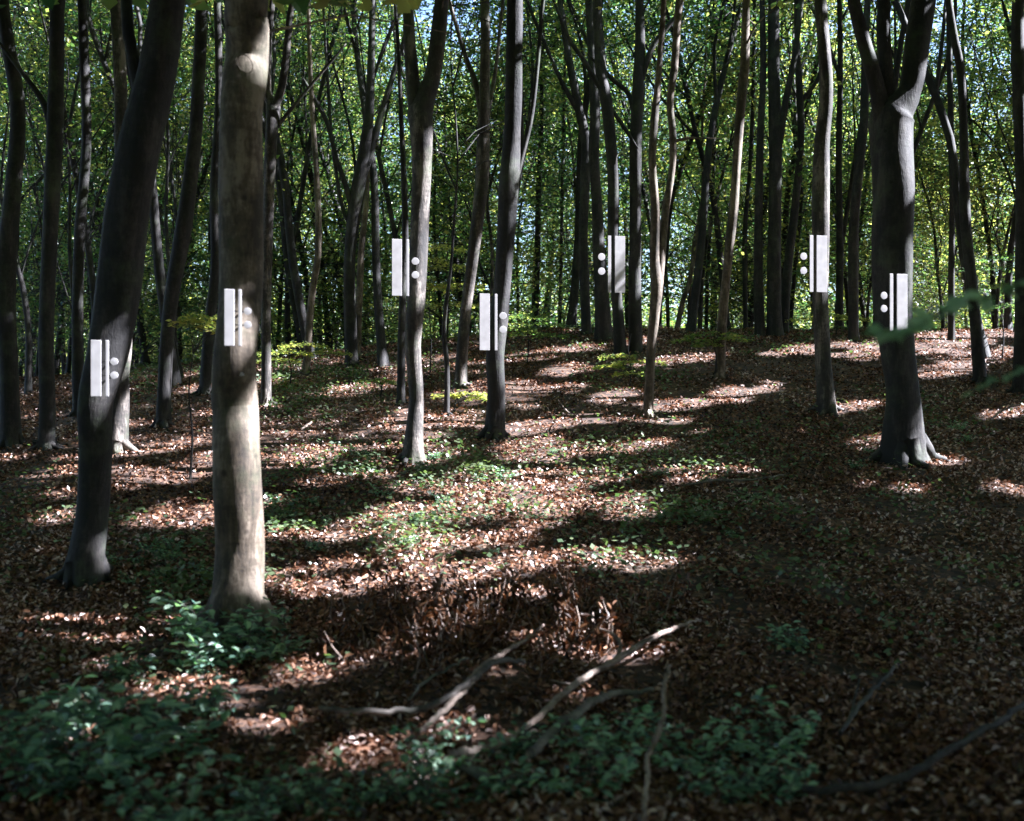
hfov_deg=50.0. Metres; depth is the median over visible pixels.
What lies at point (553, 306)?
sapling tree
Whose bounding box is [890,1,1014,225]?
beech tree
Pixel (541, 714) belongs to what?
fallen branch
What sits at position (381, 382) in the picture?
sapling tree
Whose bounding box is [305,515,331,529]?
leafy shrub
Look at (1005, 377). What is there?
beech branch
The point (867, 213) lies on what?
sapling tree
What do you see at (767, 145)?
beech tree
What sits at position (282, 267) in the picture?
sapling tree
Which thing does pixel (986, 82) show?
beech tree
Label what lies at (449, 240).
sapling tree
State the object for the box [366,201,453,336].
beech tree
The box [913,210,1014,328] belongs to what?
sapling tree
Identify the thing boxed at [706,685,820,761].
leafy shrub
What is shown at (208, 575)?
ground cover
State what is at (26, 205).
beech tree
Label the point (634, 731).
leafy shrub
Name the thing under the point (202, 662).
leafy shrub
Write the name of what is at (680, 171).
beech tree
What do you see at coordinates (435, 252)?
beech tree
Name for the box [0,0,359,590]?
beech tree
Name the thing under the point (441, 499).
leafy shrub
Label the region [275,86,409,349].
beech tree
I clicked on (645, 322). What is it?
sapling tree
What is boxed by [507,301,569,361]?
sapling tree
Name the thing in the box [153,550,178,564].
leafy shrub
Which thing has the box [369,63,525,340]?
beech tree
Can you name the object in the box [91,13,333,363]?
beech tree
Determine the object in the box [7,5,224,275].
beech tree
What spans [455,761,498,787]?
fallen branch
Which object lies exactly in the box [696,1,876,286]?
beech tree
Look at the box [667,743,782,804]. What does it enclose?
leafy shrub
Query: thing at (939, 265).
sapling tree
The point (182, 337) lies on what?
sapling tree
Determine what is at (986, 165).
beech tree
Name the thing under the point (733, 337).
sapling tree
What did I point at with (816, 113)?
beech tree
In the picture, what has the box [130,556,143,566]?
leafy shrub
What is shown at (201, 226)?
beech tree
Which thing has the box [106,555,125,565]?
leafy shrub
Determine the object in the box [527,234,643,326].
sapling tree
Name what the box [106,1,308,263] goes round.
beech tree
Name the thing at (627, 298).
beech tree
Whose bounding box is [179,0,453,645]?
beech tree
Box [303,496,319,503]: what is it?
leafy shrub
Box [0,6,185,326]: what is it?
beech tree
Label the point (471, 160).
beech tree
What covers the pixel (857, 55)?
beech tree
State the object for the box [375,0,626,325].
beech tree
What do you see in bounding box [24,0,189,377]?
beech tree
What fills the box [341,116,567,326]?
sapling tree
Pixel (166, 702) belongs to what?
leafy shrub
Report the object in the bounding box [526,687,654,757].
fallen branch
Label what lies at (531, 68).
beech tree
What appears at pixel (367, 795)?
leafy shrub
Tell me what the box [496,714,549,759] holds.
leafy shrub
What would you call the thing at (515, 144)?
beech tree
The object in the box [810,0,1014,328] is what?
beech tree
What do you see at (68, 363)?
beech tree
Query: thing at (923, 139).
beech tree
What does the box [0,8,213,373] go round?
beech tree
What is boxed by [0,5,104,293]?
beech tree
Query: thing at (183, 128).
beech tree
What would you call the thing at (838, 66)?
beech tree
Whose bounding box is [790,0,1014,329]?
beech tree
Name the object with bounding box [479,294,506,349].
repeat sign
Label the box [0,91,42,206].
beech tree
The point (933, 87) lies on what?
beech tree
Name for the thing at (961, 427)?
leafy shrub
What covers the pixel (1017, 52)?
beech tree
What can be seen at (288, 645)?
leafy shrub
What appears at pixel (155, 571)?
leafy shrub
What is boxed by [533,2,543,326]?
beech tree
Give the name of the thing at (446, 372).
sapling tree
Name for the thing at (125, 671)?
leafy shrub
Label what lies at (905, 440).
beech tree
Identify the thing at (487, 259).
beech tree
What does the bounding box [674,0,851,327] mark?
beech tree
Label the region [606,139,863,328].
sapling tree
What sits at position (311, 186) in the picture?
beech tree
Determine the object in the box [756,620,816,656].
leafy shrub
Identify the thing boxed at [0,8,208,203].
beech tree
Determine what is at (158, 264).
beech tree
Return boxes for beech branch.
[861,280,1023,344]
[962,366,1023,396]
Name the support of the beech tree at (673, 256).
on the ground at (588, 417)
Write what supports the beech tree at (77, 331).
on the ground at (588, 417)
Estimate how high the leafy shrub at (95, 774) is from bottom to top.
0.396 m
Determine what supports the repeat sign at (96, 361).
attached to the beech tree at (152, 68)
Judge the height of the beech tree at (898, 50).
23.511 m
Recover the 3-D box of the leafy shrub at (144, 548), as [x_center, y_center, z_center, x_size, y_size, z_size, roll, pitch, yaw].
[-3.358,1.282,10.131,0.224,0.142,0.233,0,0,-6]
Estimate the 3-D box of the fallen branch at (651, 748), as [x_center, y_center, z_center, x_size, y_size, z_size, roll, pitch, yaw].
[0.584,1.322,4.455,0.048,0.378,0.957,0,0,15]
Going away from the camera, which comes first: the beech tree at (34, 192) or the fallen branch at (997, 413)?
the fallen branch at (997, 413)
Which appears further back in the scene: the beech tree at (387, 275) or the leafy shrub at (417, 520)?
the beech tree at (387, 275)
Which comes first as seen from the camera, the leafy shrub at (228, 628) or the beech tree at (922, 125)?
the leafy shrub at (228, 628)
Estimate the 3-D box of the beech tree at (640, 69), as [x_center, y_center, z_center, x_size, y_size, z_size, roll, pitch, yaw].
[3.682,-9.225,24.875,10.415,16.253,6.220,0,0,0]
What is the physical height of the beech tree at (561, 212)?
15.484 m
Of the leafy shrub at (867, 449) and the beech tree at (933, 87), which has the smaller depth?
the leafy shrub at (867, 449)
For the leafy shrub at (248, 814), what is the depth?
4.09 m
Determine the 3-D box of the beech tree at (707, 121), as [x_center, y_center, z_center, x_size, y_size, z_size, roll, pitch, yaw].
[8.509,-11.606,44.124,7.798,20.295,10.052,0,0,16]
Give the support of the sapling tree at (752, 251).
on the ground at (588, 417)
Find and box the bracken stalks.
[324,558,689,689]
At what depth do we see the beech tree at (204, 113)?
46.28 m
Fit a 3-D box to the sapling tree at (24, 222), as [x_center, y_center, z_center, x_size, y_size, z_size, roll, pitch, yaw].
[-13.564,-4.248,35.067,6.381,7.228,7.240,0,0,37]
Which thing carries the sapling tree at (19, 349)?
on the ground at (588, 417)
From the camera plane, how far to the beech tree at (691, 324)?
29.02 m
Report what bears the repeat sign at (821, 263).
attached to the beech tree at (826, 400)
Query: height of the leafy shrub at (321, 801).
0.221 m
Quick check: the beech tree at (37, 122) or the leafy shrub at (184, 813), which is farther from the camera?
the beech tree at (37, 122)
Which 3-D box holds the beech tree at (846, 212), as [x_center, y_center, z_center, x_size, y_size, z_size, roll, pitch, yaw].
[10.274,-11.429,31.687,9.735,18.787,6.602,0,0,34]
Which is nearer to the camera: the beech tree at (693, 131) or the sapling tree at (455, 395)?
the sapling tree at (455, 395)
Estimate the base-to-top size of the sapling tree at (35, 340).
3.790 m
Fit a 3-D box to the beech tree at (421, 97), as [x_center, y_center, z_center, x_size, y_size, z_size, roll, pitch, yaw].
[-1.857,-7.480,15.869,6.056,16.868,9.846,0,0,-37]
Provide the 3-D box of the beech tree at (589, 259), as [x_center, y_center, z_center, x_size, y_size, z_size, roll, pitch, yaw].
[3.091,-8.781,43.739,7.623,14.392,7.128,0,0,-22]
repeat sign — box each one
[91,340,117,396]
[224,289,250,345]
[392,239,418,295]
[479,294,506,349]
[598,236,624,292]
[800,235,826,291]
[880,274,906,329]
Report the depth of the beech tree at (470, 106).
30.20 m
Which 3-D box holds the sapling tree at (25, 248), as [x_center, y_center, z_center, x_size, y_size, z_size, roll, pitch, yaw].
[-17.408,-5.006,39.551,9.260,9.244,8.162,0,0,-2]
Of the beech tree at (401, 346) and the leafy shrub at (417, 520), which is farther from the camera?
the beech tree at (401, 346)
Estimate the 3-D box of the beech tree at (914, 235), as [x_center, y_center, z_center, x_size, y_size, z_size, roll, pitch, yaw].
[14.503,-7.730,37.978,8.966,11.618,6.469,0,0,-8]
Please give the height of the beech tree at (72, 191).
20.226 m
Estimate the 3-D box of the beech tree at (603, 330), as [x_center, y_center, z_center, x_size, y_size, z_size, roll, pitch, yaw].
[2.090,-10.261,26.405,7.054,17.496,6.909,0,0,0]
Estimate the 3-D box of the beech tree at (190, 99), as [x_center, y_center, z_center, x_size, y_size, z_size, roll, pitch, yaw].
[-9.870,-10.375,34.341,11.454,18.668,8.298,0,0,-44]
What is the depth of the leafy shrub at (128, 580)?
9.19 m
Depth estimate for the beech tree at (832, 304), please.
58.99 m
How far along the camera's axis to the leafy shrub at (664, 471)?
13.57 m
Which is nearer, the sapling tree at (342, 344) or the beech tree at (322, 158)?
the beech tree at (322, 158)
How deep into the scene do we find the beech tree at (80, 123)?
33.65 m
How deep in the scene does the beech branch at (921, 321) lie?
2.57 m
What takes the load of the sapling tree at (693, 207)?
on the ground at (588, 417)
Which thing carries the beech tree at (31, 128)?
on the ground at (588, 417)
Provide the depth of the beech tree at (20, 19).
31.22 m
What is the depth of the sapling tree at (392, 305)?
34.22 m
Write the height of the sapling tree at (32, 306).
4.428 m
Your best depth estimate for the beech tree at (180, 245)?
17.93 m
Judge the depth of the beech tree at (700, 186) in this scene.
66.71 m
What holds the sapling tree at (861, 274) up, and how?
on the ground at (588, 417)
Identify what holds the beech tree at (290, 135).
on the ground at (588, 417)
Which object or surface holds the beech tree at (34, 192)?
on the ground at (588, 417)
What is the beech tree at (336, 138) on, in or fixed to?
on the ground at (588, 417)
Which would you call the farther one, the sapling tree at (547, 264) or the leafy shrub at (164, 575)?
the sapling tree at (547, 264)
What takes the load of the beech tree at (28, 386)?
on the ground at (588, 417)
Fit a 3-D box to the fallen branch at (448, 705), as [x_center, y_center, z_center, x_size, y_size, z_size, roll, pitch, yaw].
[-0.103,1.466,6.318,0.076,0.099,2.458,0,0,15]
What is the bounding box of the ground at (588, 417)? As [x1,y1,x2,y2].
[0,329,1023,820]
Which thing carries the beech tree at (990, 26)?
on the ground at (588, 417)
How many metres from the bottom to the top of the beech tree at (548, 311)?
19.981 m
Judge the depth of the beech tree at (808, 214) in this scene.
39.61 m
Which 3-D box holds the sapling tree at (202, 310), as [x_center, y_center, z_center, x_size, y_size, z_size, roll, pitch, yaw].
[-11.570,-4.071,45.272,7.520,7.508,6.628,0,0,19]
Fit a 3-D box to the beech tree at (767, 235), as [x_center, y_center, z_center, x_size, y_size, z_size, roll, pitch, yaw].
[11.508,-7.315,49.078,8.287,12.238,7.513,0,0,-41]
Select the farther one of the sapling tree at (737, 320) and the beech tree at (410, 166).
the beech tree at (410, 166)
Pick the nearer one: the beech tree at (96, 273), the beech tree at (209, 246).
the beech tree at (209, 246)
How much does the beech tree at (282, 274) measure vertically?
18.018 m
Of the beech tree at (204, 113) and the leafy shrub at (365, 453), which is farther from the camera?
the beech tree at (204, 113)
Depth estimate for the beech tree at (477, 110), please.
39.98 m
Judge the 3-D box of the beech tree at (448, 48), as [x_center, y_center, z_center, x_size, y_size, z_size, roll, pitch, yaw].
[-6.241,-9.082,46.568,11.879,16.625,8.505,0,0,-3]
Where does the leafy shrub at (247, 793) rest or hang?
on the ground at (588, 417)
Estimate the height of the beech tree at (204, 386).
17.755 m
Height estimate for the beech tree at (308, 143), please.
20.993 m
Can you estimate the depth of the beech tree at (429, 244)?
44.11 m
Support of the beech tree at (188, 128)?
on the ground at (588, 417)
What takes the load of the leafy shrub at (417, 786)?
on the ground at (588, 417)
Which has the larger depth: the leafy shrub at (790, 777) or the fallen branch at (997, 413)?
the fallen branch at (997, 413)
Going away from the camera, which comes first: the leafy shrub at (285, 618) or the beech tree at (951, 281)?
the leafy shrub at (285, 618)
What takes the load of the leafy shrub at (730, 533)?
on the ground at (588, 417)
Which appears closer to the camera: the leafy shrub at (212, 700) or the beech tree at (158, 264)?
the leafy shrub at (212, 700)
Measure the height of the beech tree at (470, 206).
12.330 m
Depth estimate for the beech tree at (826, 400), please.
18.16 m
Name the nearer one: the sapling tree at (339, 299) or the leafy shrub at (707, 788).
the leafy shrub at (707, 788)
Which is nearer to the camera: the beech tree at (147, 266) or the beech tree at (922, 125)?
the beech tree at (922, 125)
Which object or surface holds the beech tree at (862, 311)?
on the ground at (588, 417)
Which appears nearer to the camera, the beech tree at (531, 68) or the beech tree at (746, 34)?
the beech tree at (746, 34)
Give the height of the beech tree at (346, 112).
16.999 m
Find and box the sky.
[0,0,1014,335]
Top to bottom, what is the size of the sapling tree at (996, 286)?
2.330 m
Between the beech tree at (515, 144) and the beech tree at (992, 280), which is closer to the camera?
the beech tree at (515, 144)
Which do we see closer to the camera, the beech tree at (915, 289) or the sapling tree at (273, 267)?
the sapling tree at (273, 267)
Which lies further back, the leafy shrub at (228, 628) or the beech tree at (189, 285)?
the beech tree at (189, 285)
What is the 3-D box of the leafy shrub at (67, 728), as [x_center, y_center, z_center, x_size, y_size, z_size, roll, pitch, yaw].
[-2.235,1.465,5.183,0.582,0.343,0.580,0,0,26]
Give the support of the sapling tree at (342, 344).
on the ground at (588, 417)
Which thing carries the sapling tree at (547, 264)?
on the ground at (588, 417)
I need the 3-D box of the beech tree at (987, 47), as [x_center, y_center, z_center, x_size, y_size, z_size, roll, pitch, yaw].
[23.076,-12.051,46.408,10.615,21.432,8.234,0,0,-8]
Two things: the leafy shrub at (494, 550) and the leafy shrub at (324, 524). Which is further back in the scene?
the leafy shrub at (324, 524)
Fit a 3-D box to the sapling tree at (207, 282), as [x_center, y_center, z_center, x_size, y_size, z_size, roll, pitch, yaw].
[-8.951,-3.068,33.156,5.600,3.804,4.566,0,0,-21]
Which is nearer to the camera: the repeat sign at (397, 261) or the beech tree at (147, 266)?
the repeat sign at (397, 261)
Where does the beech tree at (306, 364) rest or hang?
on the ground at (588, 417)
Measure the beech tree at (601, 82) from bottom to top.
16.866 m
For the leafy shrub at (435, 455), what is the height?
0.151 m
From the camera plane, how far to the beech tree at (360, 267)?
27.42 m
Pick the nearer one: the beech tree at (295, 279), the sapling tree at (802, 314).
the beech tree at (295, 279)
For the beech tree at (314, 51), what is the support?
on the ground at (588, 417)
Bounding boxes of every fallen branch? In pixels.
[299,421,311,429]
[318,657,525,715]
[406,657,468,701]
[416,624,544,733]
[448,612,701,757]
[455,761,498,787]
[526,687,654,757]
[639,664,671,820]
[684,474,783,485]
[801,701,1023,795]
[838,665,895,734]
[989,404,1020,420]
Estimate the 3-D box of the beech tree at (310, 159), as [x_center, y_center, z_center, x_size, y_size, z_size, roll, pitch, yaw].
[-7.263,-9.383,36.917,8.207,16.571,8.778,0,0,11]
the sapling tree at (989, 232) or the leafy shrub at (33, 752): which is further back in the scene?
the sapling tree at (989, 232)
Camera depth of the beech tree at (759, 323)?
27.92 m
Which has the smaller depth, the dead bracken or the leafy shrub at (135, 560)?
the dead bracken
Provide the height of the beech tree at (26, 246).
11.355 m
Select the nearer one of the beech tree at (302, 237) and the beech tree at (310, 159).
the beech tree at (310, 159)
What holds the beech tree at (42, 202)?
on the ground at (588, 417)
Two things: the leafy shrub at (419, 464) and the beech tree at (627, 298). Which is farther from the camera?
the beech tree at (627, 298)
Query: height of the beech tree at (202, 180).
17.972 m
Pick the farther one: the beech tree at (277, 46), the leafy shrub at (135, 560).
the beech tree at (277, 46)
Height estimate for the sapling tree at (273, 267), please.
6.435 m
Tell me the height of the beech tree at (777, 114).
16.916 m
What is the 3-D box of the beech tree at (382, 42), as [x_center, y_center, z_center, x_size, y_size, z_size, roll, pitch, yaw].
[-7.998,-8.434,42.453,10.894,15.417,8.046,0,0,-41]
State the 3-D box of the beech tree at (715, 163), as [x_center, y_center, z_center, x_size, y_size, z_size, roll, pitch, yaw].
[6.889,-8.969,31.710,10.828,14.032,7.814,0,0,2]
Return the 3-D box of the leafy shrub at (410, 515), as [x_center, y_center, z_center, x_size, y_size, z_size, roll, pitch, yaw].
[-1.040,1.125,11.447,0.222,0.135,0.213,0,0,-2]
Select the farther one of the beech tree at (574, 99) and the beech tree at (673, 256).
the beech tree at (673, 256)
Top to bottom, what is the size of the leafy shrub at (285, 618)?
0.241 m
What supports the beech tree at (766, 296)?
on the ground at (588, 417)
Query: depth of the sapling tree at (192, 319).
13.99 m
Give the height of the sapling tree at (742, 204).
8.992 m
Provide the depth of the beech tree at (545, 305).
43.60 m
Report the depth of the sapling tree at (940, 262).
43.56 m
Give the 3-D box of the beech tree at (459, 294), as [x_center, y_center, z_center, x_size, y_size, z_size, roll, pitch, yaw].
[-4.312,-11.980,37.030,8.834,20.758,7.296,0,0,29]
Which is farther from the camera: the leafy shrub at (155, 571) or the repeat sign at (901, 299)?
the repeat sign at (901, 299)
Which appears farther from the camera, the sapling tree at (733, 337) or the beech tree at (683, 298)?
the beech tree at (683, 298)
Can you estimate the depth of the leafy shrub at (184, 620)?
7.56 m
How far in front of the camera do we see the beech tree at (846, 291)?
38.13 m
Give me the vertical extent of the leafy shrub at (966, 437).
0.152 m
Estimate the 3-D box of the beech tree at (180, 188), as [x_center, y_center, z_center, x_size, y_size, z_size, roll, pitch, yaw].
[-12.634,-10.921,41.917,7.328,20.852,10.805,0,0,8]
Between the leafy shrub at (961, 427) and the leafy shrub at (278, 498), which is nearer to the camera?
the leafy shrub at (278, 498)
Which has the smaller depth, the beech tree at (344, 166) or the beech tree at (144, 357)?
the beech tree at (144, 357)
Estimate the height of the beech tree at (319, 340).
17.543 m
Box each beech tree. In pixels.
[0,0,30,450]
[0,0,65,451]
[0,0,111,375]
[0,0,175,219]
[0,0,193,376]
[0,0,208,275]
[0,0,214,373]
[0,0,283,310]
[0,0,298,290]
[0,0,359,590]
[0,1,111,373]
[0,1,214,243]
[0,2,224,393]
[0,4,62,267]
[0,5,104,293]
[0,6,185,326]
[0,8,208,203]
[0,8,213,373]
[0,12,105,375]
[0,13,135,375]
[0,16,207,338]
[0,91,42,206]
[0,104,75,337]
[1,3,112,373]
[1,159,73,338]
[2,13,212,365]
[6,48,174,288]
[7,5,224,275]
[8,0,283,317]
[9,0,341,362]
[22,0,368,346]
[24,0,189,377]
[28,31,224,286]
[31,0,214,366]
[31,2,224,367]
[31,3,285,350]
[36,0,318,348]
[56,170,169,348]
[62,176,205,362]
[65,0,324,210]
[65,1,224,246]
[66,0,91,416]
[91,0,214,142]
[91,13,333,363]
[97,81,209,301]
[98,2,275,324]
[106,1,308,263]
[110,0,139,454]
[125,6,182,385]
[127,0,313,146]
[144,0,302,355]
[144,84,298,337]
[144,223,208,358]
[149,0,207,430]
[157,13,224,233]
[158,12,365,297]
[170,2,419,342]
[174,3,279,245]
[178,0,392,354]
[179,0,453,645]
[179,6,385,354]
[185,4,403,352]
[185,7,377,208]
[186,0,470,341]
[188,1,360,355]
[190,1,222,395]
[198,17,454,325]
[204,0,496,347]
[207,0,538,345]
[209,0,316,359]
[211,24,404,348]
[258,0,345,406]
[264,20,358,260]
[272,0,354,348]
[273,11,496,345]
[273,168,336,333]
[275,0,385,373]
[275,1,475,300]
[275,9,392,243]
[275,15,408,348]
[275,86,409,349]
[277,2,392,348]
[287,0,469,366]
[290,3,461,344]
[301,0,403,366]
[313,0,579,311]
[328,4,586,336]
[332,4,607,261]
[333,0,653,333]
[349,0,586,335]
[351,0,480,308]
[356,1,375,356]
[366,0,591,308]
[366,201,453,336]
[368,78,550,339]
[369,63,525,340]
[371,160,498,341]
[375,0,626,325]
[383,194,492,330]
[385,143,553,329]
[391,0,448,466]
[393,4,408,405]
[397,91,547,326]
[435,56,532,332]
[448,0,504,388]
[459,0,700,272]
[461,25,624,324]
[472,0,544,442]
[472,0,625,321]
[472,3,630,327]
[508,209,605,325]
[518,148,649,325]
[525,0,591,334]
[525,19,685,280]
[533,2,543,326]
[534,0,809,326]
[536,0,725,419]
[547,0,809,326]
[551,0,818,330]
[552,0,637,354]
[554,180,691,324]
[558,2,623,327]
[566,0,632,328]
[566,0,874,327]
[567,0,706,327]
[576,0,718,262]
[585,0,612,341]
[587,0,683,353]
[604,0,800,327]
[605,0,767,325]
[610,0,843,317]
[614,0,789,328]
[619,36,768,306]
[621,50,781,258]
[631,0,767,288]
[642,115,815,327]
[644,66,788,280]
[645,0,814,328]
[663,0,875,199]
[666,0,807,332]
[669,0,812,380]
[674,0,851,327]
[682,131,846,321]
[685,44,871,328]
[685,185,829,327]
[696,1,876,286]
[724,108,870,313]
[725,0,932,245]
[731,0,893,327]
[732,0,871,327]
[742,1,755,328]
[754,0,765,335]
[758,0,932,246]
[759,0,872,322]
[765,230,869,328]
[766,0,803,336]
[767,49,928,286]
[770,0,844,418]
[779,0,898,329]
[781,0,819,332]
[781,2,975,326]
[782,0,1005,262]
[783,0,1010,323]
[785,70,932,327]
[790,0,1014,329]
[792,0,1011,326]
[804,0,973,138]
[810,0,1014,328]
[829,0,990,357]
[831,15,1013,328]
[847,0,870,341]
[847,0,1014,470]
[848,41,1013,327]
[858,6,1009,189]
[861,0,993,384]
[863,0,1007,154]
[865,148,1002,327]
[869,0,1014,328]
[871,196,989,323]
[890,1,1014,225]
[892,0,1013,328]
[913,4,1014,327]
[924,105,1014,327]
[929,0,1014,330]
[946,15,955,340]
[956,195,1014,300]
[958,0,1010,176]
[965,0,1011,94]
[1005,0,1023,393]
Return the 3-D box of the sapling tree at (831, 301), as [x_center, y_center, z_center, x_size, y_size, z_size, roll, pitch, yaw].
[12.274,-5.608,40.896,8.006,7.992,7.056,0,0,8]
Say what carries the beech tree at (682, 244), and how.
on the ground at (588, 417)
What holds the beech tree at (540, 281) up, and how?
on the ground at (588, 417)
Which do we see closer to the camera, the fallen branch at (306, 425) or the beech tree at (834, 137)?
the fallen branch at (306, 425)
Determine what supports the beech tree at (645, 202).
on the ground at (588, 417)
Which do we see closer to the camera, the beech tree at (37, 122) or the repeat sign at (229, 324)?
the repeat sign at (229, 324)
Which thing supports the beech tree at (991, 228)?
on the ground at (588, 417)
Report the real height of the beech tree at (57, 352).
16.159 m
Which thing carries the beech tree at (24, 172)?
on the ground at (588, 417)
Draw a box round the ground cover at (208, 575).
[0,323,1023,820]
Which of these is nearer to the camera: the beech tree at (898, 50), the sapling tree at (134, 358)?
the beech tree at (898, 50)
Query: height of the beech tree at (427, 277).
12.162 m
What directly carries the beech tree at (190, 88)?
on the ground at (588, 417)
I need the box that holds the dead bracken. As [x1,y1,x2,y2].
[318,554,693,689]
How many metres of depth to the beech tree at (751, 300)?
34.45 m
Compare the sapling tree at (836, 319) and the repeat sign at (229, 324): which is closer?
the repeat sign at (229, 324)
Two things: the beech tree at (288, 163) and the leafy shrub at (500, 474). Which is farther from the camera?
the beech tree at (288, 163)
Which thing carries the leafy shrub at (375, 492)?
on the ground at (588, 417)
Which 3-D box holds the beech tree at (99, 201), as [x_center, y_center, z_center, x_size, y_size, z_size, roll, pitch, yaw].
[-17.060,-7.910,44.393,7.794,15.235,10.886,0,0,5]
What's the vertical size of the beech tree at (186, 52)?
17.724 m
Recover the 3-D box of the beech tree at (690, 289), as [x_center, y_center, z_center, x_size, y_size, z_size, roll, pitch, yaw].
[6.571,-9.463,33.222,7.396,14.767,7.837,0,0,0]
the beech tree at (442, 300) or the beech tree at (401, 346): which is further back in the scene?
the beech tree at (442, 300)
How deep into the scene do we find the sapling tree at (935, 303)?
37.92 m
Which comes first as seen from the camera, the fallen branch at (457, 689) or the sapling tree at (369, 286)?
the fallen branch at (457, 689)
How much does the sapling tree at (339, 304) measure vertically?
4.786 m
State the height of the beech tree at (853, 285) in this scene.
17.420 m
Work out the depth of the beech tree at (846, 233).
49.91 m
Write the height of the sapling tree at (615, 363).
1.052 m
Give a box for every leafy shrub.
[0,674,98,752]
[0,683,195,799]
[0,684,164,804]
[58,675,230,760]
[58,689,146,733]
[89,647,162,684]
[99,744,241,820]
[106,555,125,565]
[117,570,143,584]
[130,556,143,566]
[135,542,158,554]
[143,590,275,650]
[147,535,184,552]
[151,565,176,576]
[151,569,172,579]
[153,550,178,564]
[161,675,240,721]
[164,621,269,676]
[165,598,213,638]
[182,611,286,668]
[202,776,280,820]
[213,617,281,648]
[227,773,306,820]
[255,766,363,820]
[262,628,311,662]
[265,511,285,520]
[266,495,282,504]
[272,602,293,628]
[302,540,327,554]
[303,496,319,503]
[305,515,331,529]
[340,763,401,818]
[353,446,375,456]
[357,754,471,815]
[370,483,395,497]
[388,716,505,781]
[396,533,418,546]
[403,511,422,523]
[409,512,435,525]
[415,461,427,466]
[426,451,441,460]
[432,494,453,504]
[461,745,541,803]
[482,515,495,521]
[486,546,499,555]
[491,465,522,478]
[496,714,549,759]
[515,714,641,802]
[548,699,654,756]
[637,700,745,770]
[652,466,670,477]
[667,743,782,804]
[704,736,818,805]
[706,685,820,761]
[725,530,739,537]
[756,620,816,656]
[847,459,869,468]
[861,444,875,452]
[949,419,967,429]
[959,434,972,442]
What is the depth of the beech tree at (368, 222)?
42.08 m
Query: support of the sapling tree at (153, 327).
on the ground at (588, 417)
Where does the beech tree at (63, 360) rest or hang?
on the ground at (588, 417)
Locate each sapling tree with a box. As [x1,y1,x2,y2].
[0,141,102,369]
[0,153,209,357]
[0,162,213,361]
[16,205,206,361]
[16,235,96,371]
[16,238,96,358]
[17,278,88,374]
[55,238,216,362]
[65,302,200,366]
[134,270,203,365]
[134,287,205,365]
[134,291,195,363]
[139,276,293,359]
[142,241,296,353]
[143,174,395,351]
[148,222,302,358]
[148,241,332,356]
[165,312,216,478]
[169,164,450,348]
[201,162,446,350]
[256,341,351,382]
[271,267,428,348]
[271,295,323,354]
[275,235,439,345]
[291,203,439,348]
[291,235,396,344]
[310,232,458,345]
[312,129,606,336]
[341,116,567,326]
[355,0,610,415]
[357,368,405,398]
[367,229,579,345]
[370,162,591,333]
[384,284,476,336]
[426,242,484,375]
[430,378,486,412]
[473,204,674,326]
[489,92,748,320]
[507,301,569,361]
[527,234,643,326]
[579,293,663,325]
[591,337,667,386]
[594,281,718,327]
[600,121,849,328]
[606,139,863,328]
[618,94,869,313]
[663,215,766,323]
[663,244,834,328]
[667,324,753,373]
[678,233,808,328]
[741,96,973,307]
[764,149,948,322]
[785,297,871,335]
[793,211,987,328]
[843,179,1014,327]
[866,181,1014,328]
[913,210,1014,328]
[913,245,1003,328]
[923,86,1014,285]
[959,253,1014,357]
[973,160,1014,318]
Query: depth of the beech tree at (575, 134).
34.49 m
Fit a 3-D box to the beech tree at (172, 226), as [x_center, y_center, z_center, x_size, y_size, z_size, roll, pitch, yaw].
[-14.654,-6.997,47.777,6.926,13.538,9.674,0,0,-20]
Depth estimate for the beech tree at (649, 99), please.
50.31 m
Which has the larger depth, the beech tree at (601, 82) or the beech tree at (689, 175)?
the beech tree at (689, 175)
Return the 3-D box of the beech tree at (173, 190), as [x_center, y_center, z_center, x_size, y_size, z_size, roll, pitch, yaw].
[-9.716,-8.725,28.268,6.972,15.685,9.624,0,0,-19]
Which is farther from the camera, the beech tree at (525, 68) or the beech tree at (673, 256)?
the beech tree at (673, 256)
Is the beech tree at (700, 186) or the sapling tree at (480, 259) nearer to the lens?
the sapling tree at (480, 259)
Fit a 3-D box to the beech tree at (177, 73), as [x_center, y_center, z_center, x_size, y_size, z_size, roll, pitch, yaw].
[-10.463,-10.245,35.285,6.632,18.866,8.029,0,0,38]
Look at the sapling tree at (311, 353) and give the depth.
22.95 m
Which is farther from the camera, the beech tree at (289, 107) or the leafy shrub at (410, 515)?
the beech tree at (289, 107)
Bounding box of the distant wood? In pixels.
[0,21,1014,374]
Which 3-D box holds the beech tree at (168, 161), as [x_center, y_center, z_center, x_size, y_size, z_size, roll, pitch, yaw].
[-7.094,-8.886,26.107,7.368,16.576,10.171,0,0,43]
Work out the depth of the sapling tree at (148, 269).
28.92 m
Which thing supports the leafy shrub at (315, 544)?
on the ground at (588, 417)
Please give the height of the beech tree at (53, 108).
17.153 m
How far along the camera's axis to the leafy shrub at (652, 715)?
5.01 m
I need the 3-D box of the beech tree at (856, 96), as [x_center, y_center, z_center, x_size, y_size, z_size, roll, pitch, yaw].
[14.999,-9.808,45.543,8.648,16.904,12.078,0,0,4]
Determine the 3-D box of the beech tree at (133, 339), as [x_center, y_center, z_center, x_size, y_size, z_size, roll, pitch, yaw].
[-14.398,-10.414,39.098,12.125,19.760,8.783,0,0,-34]
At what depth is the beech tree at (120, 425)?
15.96 m
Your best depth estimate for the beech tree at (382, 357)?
25.45 m
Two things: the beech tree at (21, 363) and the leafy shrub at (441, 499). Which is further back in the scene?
the beech tree at (21, 363)

